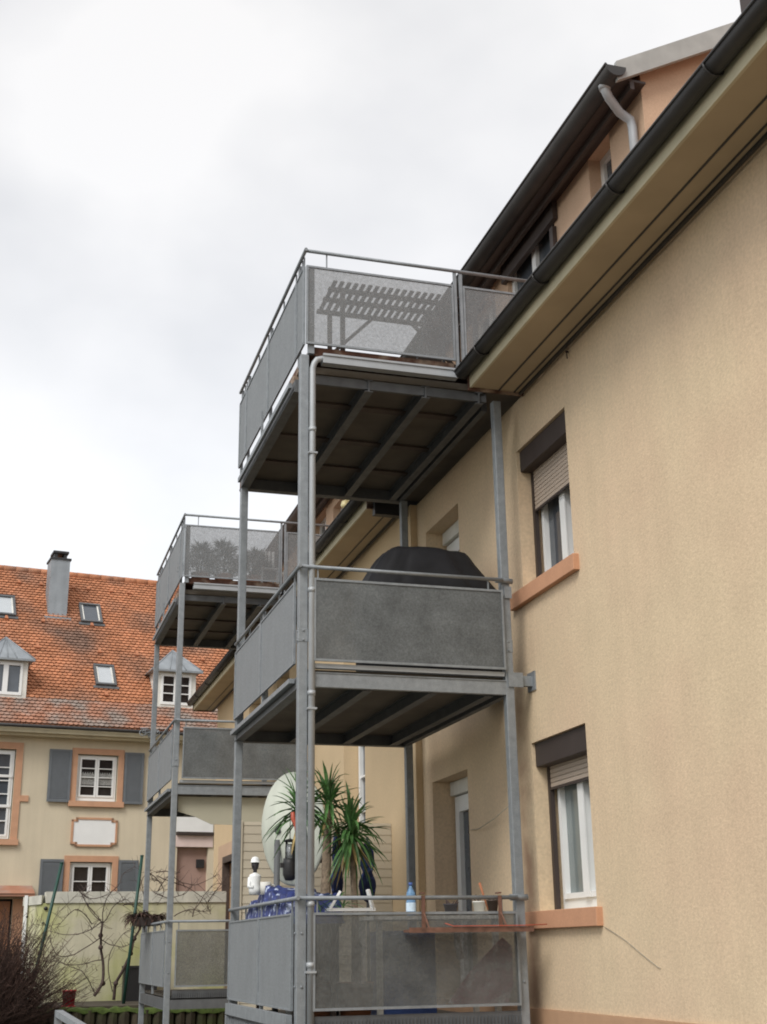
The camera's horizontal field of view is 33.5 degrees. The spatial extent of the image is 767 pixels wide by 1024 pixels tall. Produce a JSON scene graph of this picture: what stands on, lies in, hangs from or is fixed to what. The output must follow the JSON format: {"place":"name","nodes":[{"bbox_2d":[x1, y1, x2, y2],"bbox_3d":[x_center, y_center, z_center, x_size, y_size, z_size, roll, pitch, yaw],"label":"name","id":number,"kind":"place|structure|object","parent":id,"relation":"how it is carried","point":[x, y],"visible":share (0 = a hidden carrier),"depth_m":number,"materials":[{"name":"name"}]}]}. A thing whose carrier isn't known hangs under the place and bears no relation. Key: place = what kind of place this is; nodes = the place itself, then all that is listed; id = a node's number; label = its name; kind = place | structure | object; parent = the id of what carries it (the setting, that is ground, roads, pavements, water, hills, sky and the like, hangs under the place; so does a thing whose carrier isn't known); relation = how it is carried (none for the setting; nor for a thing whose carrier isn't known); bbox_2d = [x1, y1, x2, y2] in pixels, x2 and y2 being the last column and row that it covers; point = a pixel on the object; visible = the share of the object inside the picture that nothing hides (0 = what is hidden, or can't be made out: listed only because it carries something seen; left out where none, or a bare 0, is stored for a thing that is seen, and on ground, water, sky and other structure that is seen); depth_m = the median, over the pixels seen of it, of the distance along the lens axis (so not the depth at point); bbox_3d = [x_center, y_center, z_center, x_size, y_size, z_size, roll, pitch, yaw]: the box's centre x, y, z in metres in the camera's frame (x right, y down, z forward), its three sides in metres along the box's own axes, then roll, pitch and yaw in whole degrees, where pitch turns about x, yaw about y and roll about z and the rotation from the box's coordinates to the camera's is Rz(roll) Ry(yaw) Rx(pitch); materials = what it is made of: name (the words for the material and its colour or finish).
{"place":"outdoors","nodes":[
{"label":"outdoors","id":0,"kind":"place"},
{"bbox_2d":[40,1001,196,1023],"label":"terrace soil","id":1,"kind":"structure","parent":0,"point":[109,1004],"depth_m":21.35,"materials":[{"name":"brown soil"}]},
{"bbox_2d":[32,862,63,982],"bbox_3d":[-5.688,7.078,21.425,0.481,2.315,0.062,10,-22,-29],"label":"garden pole","id":2,"kind":"object","parent":1,"relation":"on","point":[53,897],"visible":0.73,"depth_m":21.61,"materials":[{"name":"green plastic"}]},
{"bbox_2d":[61,990,75,1006],"bbox_3d":[-5.158,7.974,20.900,0.226,0.260,0.233,5,-20,-16],"label":"plant pot","id":3,"kind":"object","parent":1,"relation":"on","point":[70,998],"visible":0.34,"depth_m":20.82,"materials":[{"name":"red plastic"}]},
{"bbox_2d":[33,859,138,996],"bbox_3d":[-5.185,7.242,22.352,1.860,2.354,0.446,5,-20,-16],"label":"grape vine","id":4,"kind":"object","parent":1,"relation":"on","point":[100,935],"visible":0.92,"depth_m":22.32,"materials":[{"name":"brown plant"}]},
{"bbox_2d":[122,855,143,1003],"bbox_3d":[-4.329,7.191,22.037,0.288,2.452,0.060,15,-24,-39],"label":"garden pole","id":5,"kind":"object","parent":1,"relation":"on","point":[132,932],"visible":0.83,"depth_m":21.96,"materials":[{"name":"green plastic"}]},
{"bbox_2d":[121,966,156,1000],"bbox_3d":[-4.378,8.460,22.903,0.631,0.592,0.340,5,-20,-16],"label":"rubbish bin","id":6,"kind":"object","parent":1,"relation":"on","point":[132,993],"visible":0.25,"depth_m":22.74,"materials":[{"name":"black plastic"}]},
{"bbox_2d":[105,857,230,999],"bbox_3d":[-3.703,7.327,22.567,2.318,2.410,0.438,5,-20,-16],"label":"grape vine","id":7,"kind":"object","parent":1,"relation":"on","point":[115,983],"visible":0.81,"depth_m":22.66,"materials":[{"name":"brown plant"}]},
{"bbox_2d":[0,0,740,582],"label":"sky","id":8,"kind":"structure","parent":0,"point":[169,168],"materials":[{"name":"white"}]},
{"bbox_2d":[370,934,436,1014],"bbox_3d":[0.172,4.100,11.353,0.470,0.700,0.450,5,-20,-16],"label":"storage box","id":9,"kind":"object","parent":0,"point":[409,1011],"visible":0.07,"depth_m":11.06,"materials":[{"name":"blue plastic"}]},
{"bbox_2d":[187,0,766,1023],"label":"apartment building","id":10,"kind":"structure","parent":0,"point":[625,236],"depth_m":9.86,"materials":[{"name":"paint"}]},
{"bbox_2d":[221,854,231,975],"bbox_3d":[-2.819,7.726,24.253,0.261,2.350,1.760,5,-20,-16],"label":"door","id":11,"kind":"structure","parent":10,"relation":"in","point":[226,860],"depth_m":25.13,"materials":[{"name":"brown wood"}]},
{"bbox_2d":[358,746,365,821],"bbox_3d":[-0.178,3.001,16.811,0.080,2.960,1.010,5,-20,-16],"label":"drainpipe","id":12,"kind":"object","parent":10,"relation":"in","point":[361,750],"depth_m":16.98,"materials":[{"name":"white plastic"}]},
{"bbox_2d":[442,520,459,551],"bbox_3d":[0.906,1.121,13.967,0.130,2.167,1.040,5,-20,-16],"label":"window","id":13,"kind":"structure","parent":10,"relation":"in","point":[450,536],"depth_m":14.47,"materials":[{"name":"white plastic"}]},
{"bbox_2d":[450,776,471,976],"bbox_3d":[0.947,3.813,13.047,0.130,2.177,1.040,5,-20,-16],"label":"window","id":14,"kind":"structure","parent":10,"relation":"in","point":[459,788],"depth_m":13.46,"materials":[{"name":"white plastic"}]},
{"bbox_2d":[510,411,579,610],"bbox_3d":[1.530,-0.002,11.566,0.330,1.511,1.430,5,-20,-16],"label":"window","id":15,"kind":"structure","parent":10,"relation":"in","point":[546,457],"depth_m":11.69,"materials":[{"name":"white plastic"}]},
{"bbox_2d":[525,725,603,928],"bbox_3d":[1.571,2.652,10.659,0.330,1.561,1.430,5,-20,-16],"label":"window","id":16,"kind":"structure","parent":10,"relation":"in","point":[564,755],"depth_m":10.80,"materials":[{"name":"white plastic"}]},
{"label":"ground","id":17,"kind":"structure","parent":0,"visible":0},
{"bbox_2d":[0,902,105,1023],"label":"bare bush","id":18,"kind":"object","parent":17,"relation":"on","point":[17,990],"visible":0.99,"depth_m":19.17,"materials":[{"name":"brown plant"}]},
{"bbox_2d":[54,1010,85,1023],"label":"stair handrail","id":19,"kind":"object","parent":17,"relation":"on","point":[63,1016],"visible":1,"depth_m":8.39,"materials":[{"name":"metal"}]},
{"bbox_2d":[0,550,228,961],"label":"tiled house","id":20,"kind":"structure","parent":17,"relation":"on","point":[76,666],"depth_m":31.50,"materials":[{"name":"orange tile"}]},
{"bbox_2d":[0,901,9,949],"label":"door","id":21,"kind":"structure","parent":20,"relation":"in","point":[6,903],"depth_m":29.51,"materials":[{"name":"brown wood"}]},
{"bbox_2d":[0,750,14,838],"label":"window","id":22,"kind":"structure","parent":20,"relation":"in","point":[7,757],"depth_m":30.35,"materials":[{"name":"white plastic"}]},
{"bbox_2d":[22,895,27,956],"bbox_3d":[-6.631,8.096,23.417,0.060,2.020,0.080,5,-20,-16],"label":"downpipe","id":23,"kind":"object","parent":20,"relation":"attached to","point":[25,906],"visible":0.36,"depth_m":23.60,"materials":[{"name":"white plastic"}]},
{"bbox_2d":[68,863,110,891],"bbox_3d":[-7.033,8.835,30.493,0.970,0.850,0.080,7,-21,-23],"label":"window","id":24,"kind":"structure","parent":20,"relation":"in","point":[89,873],"depth_m":30.52,"materials":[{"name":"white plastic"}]},
{"bbox_2d":[75,755,116,801],"bbox_3d":[-7.045,6.539,31.289,0.960,1.090,0.080,7,-21,-23],"label":"window","id":25,"kind":"structure","parent":20,"relation":"in","point":[96,775],"depth_m":31.28,"materials":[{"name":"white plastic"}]},
{"bbox_2d":[21,891,225,1001],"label":"garden wall","id":26,"kind":"structure","parent":17,"relation":"on","point":[73,922],"depth_m":23.32,"materials":[{"name":"paint"}]},
{"bbox_2d":[37,1006,226,1023],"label":"palisade edging","id":27,"kind":"object","parent":17,"relation":"on","point":[114,1015],"visible":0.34,"depth_m":20.69,"materials":[{"name":"brown wood"}]},
{"bbox_2d":[138,513,351,1023],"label":"balcony tower","id":28,"kind":"structure","parent":17,"relation":"on","point":[201,613],"depth_m":19.00,"materials":[{"name":"metal"}]},
{"bbox_2d":[120,910,166,931],"bbox_3d":[-3.557,6.164,19.198,0.803,0.337,1.066,5,-20,-16],"label":"hanging planter","id":29,"kind":"object","parent":28,"relation":"hanging from","point":[140,919],"visible":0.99,"depth_m":19.01,"materials":[{"name":"brown plant"}]},
{"bbox_2d":[139,727,159,740],"bbox_3d":[-3.936,3.731,21.444,0.356,0.235,0.192,5,-20,-16],"label":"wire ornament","id":30,"kind":"object","parent":28,"relation":"attached to","point":[149,735],"visible":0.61,"depth_m":21.41,"materials":[{"name":"metal"}]},
{"bbox_2d":[177,541,225,578],"bbox_3d":[-2.783,0.795,19.593,0.812,0.760,0.500,5,-20,-16],"label":"potted conifer","id":31,"kind":"object","parent":28,"relation":"on","point":[202,561],"visible":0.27,"depth_m":19.54,"materials":[{"name":"plant"}]},
{"bbox_2d":[200,537,238,579],"bbox_3d":[-2.483,0.793,19.690,0.771,0.817,0.501,5,-20,-16],"label":"potted conifer","id":32,"kind":"object","parent":28,"relation":"on","point":[231,559],"visible":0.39,"depth_m":19.65,"materials":[{"name":"plant"}]},
{"bbox_2d":[178,796,266,824],"bbox_3d":[-2.074,4.303,18.308,1.750,0.400,0.015,5,-20,-16],"label":"awning","id":33,"kind":"object","parent":28,"relation":"hanging from","point":[215,810],"visible":0.65,"depth_m":18.23,"materials":[{"name":"fabric"}]},
{"bbox_2d":[229,547,282,581],"bbox_3d":[-1.986,0.874,19.829,0.937,0.739,0.601,5,-20,-16],"label":"potted conifer","id":34,"kind":"object","parent":28,"relation":"on","point":[253,564],"visible":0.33,"depth_m":19.75,"materials":[{"name":"plant"}]},
{"bbox_2d":[257,551,277,582],"bbox_3d":[-1.804,0.899,19.857,0.280,0.705,0.370,5,-20,-16],"label":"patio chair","id":35,"kind":"object","parent":28,"relation":"on","point":[276,571],"visible":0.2,"depth_m":19.82,"materials":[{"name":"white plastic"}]},
{"bbox_2d":[238,820,392,1009],"bbox_3d":[-0.754,4.967,14.173,1.790,2.990,0.070,5,-20,-16],"label":"privacy screen","id":36,"kind":"object","parent":17,"relation":"on","point":[251,840],"visible":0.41,"depth_m":14.44,"materials":[{"name":"beige wood"}]},
{"bbox_2d":[227,247,564,1023],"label":"balcony tower","id":37,"kind":"structure","parent":17,"relation":"on","point":[367,427],"depth_m":11.59,"materials":[{"name":"metal"}]},
{"bbox_2d":[225,1003,291,1023],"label":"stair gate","id":38,"kind":"structure","parent":37,"relation":"attached to","point":[254,1014],"depth_m":11.22,"materials":[{"name":"metal"}]},
{"bbox_2d":[261,772,323,1011],"bbox_3d":[-0.791,3.570,12.035,0.564,2.193,0.984,5,-20,-16],"label":"satellite dish","id":39,"kind":"object","parent":37,"relation":"on","point":[270,847],"visible":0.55,"depth_m":12.19,"materials":[{"name":"paint"}]},
{"bbox_2d":[256,924,335,1022],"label":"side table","id":40,"kind":"object","parent":37,"relation":"on","point":[332,1013],"visible":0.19,"depth_m":10.51,"materials":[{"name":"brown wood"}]},
{"bbox_2d":[246,885,341,925],"bbox_3d":[-0.828,3.554,11.488,0.520,0.389,1.800,5,-20,-16],"label":"tablecloth","id":41,"kind":"object","parent":40,"relation":"on","point":[277,892],"visible":0.44,"depth_m":11.21,"materials":[{"name":"blue fabric"}]},
{"bbox_2d":[247,856,260,894],"bbox_3d":[-1.183,3.337,11.711,0.114,0.338,0.128,-7,-20,17],"label":"garden figurine","id":42,"kind":"object","parent":41,"relation":"on","point":[253,882],"visible":1,"depth_m":11.66,"materials":[{"name":"white ceramic"}]},
{"bbox_2d":[260,882,274,894],"bbox_3d":[-1.062,3.425,11.607,0.124,0.110,0.099,-6,-20,15],"label":"mug","id":43,"kind":"object","parent":41,"relation":"on","point":[262,887],"visible":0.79,"depth_m":11.58,"materials":[{"name":"white ceramic"}]},
{"bbox_2d":[285,926,329,1014],"bbox_3d":[-0.631,4.065,11.307,0.440,0.760,0.200,5,-20,-16],"label":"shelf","id":44,"kind":"object","parent":37,"relation":"on","point":[288,1012],"depth_m":11.33,"materials":[{"name":"grey metal"}]},
{"bbox_2d":[261,761,356,1021],"bbox_3d":[-0.568,3.228,11.005,0.928,2.166,0.680,12,-23,-34],"label":"yucca","id":45,"kind":"object","parent":37,"relation":"on","point":[330,794],"visible":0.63,"depth_m":11.15,"materials":[{"name":"plant"}]},
{"bbox_2d":[280,817,294,880],"bbox_3d":[-0.832,2.950,11.189,0.147,0.550,0.123,5,-20,-16],"label":"lantern","id":46,"kind":"object","parent":45,"relation":"hanging from","point":[287,865],"visible":0.84,"depth_m":11.11,"materials":[{"name":"black plastic"}]},
{"bbox_2d":[291,812,294,828],"bbox_3d":[-0.771,2.712,11.071,0.068,0.215,0.047,-3,-19,7],"label":"ribbon","id":47,"kind":"object","parent":45,"relation":"hanging from","point":[293,817],"visible":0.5,"depth_m":11.07,"materials":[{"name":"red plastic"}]},
{"bbox_2d":[331,826,342,1015],"bbox_3d":[-0.408,3.619,11.307,0.117,1.618,0.114,5,-20,-16],"label":"folded parasol","id":48,"kind":"object","parent":37,"relation":"on","point":[339,886],"visible":0.38,"depth_m":11.39,"materials":[{"name":"blue fabric"}]},
{"bbox_2d":[325,889,375,911],"bbox_3d":[-0.268,3.161,10.377,0.393,0.169,0.178,5,-20,-16],"label":"flower box","id":49,"kind":"object","parent":37,"relation":"attached to","point":[371,904],"visible":1,"depth_m":10.33,"materials":[{"name":"white plastic"}]},
{"bbox_2d":[293,892,363,918],"bbox_3d":[-0.438,3.204,10.322,0.605,0.256,0.170,5,-20,-16],"label":"trailing plant","id":50,"kind":"object","parent":49,"relation":"in","point":[343,905],"visible":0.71,"depth_m":10.36,"materials":[{"name":"green plant"}]},
{"bbox_2d":[315,782,389,1015],"bbox_3d":[-0.303,3.310,10.984,0.628,1.990,0.737,-9,-21,23],"label":"yucca","id":51,"kind":"object","parent":37,"relation":"on","point":[350,850],"visible":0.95,"depth_m":11.06,"materials":[{"name":"plant"}]},
{"bbox_2d":[359,837,375,924],"bbox_3d":[-0.137,3.712,11.469,0.164,1.538,0.160,5,-20,-16],"label":"folded parasol","id":52,"kind":"object","parent":37,"relation":"on","point":[366,885],"visible":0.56,"depth_m":11.56,"materials":[{"name":"blue fabric"}]},
{"bbox_2d":[316,281,487,367],"bbox_3d":[0.185,-1.674,12.580,1.598,0.810,0.640,5,-20,-16],"label":"slatted table","id":53,"kind":"object","parent":37,"relation":"on","point":[390,309],"visible":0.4,"depth_m":12.64,"materials":[{"name":"grey wood"}]},
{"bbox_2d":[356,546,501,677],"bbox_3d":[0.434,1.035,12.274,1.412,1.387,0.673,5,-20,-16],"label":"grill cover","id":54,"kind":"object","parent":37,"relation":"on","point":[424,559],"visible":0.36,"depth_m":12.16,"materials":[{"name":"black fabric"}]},
{"bbox_2d":[360,916,501,1014],"bbox_3d":[0.384,3.851,10.788,1.130,0.820,0.650,5,-20,-16],"label":"balcony table","id":55,"kind":"object","parent":37,"relation":"on","point":[475,1009],"visible":0.01,"depth_m":10.55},
{"bbox_2d":[406,882,415,911],"bbox_3d":[0.232,3.296,10.850,0.085,0.275,0.085,5,-20,-16],"label":"water bottle","id":56,"kind":"object","parent":55,"relation":"on","point":[410,905],"visible":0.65,"depth_m":10.81,"materials":[{"name":"blue plastic"}]},
{"bbox_2d":[443,900,458,911],"bbox_3d":[0.581,3.399,10.979,0.135,0.152,0.130,5,-20,-16],"label":"plant pot","id":57,"kind":"object","parent":55,"relation":"on","point":[448,906],"visible":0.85,"depth_m":10.93,"materials":[{"name":"plastic"}]},
{"bbox_2d":[472,894,484,910],"bbox_3d":[0.831,3.407,11.054,0.116,0.178,0.116,-7,-20,16],"label":"plant pot","id":58,"kind":"object","parent":55,"relation":"on","point":[478,905],"visible":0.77,"depth_m":11.01,"materials":[{"name":"white ceramic"}]},
{"bbox_2d":[478,882,487,909],"bbox_3d":[0.864,3.324,11.038,0.086,0.229,0.023,5,-20,-16],"label":"garden stick","id":59,"kind":"object","parent":55,"relation":"on","point":[481,888],"visible":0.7,"depth_m":11.04,"materials":[{"name":"wood"}]},
{"bbox_2d":[486,899,497,910],"bbox_3d":[0.944,3.417,11.082,0.106,0.173,0.120,-16,-24,37],"label":"plant pot","id":60,"kind":"object","parent":55,"relation":"on","point":[492,904],"visible":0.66,"depth_m":11.05,"materials":[{"name":"brown"}]},
{"bbox_2d":[416,307,445,361],"bbox_3d":[0.445,-1.684,12.486,0.362,0.756,0.115,5,-20,-16],"label":"folded chair","id":61,"kind":"object","parent":37,"relation":"on","point":[434,337],"visible":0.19,"depth_m":12.45,"materials":[{"name":"grey wood"}]},
{"bbox_2d":[403,892,546,932],"bbox_3d":[0.746,3.278,10.452,1.190,0.316,0.224,5,-20,-16],"label":"rail shelf","id":62,"kind":"object","parent":37,"relation":"attached to","point":[500,928],"visible":1,"depth_m":10.35,"materials":[{"name":"metal"}]},
{"bbox_2d":[460,940,512,1002],"bbox_3d":[0.794,3.763,10.473,0.570,0.510,0.012,5,-20,-16],"label":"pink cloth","id":63,"kind":"object","parent":37,"relation":"hanging from","point":[491,973],"visible":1,"depth_m":10.48,"materials":[{"name":"fabric"}]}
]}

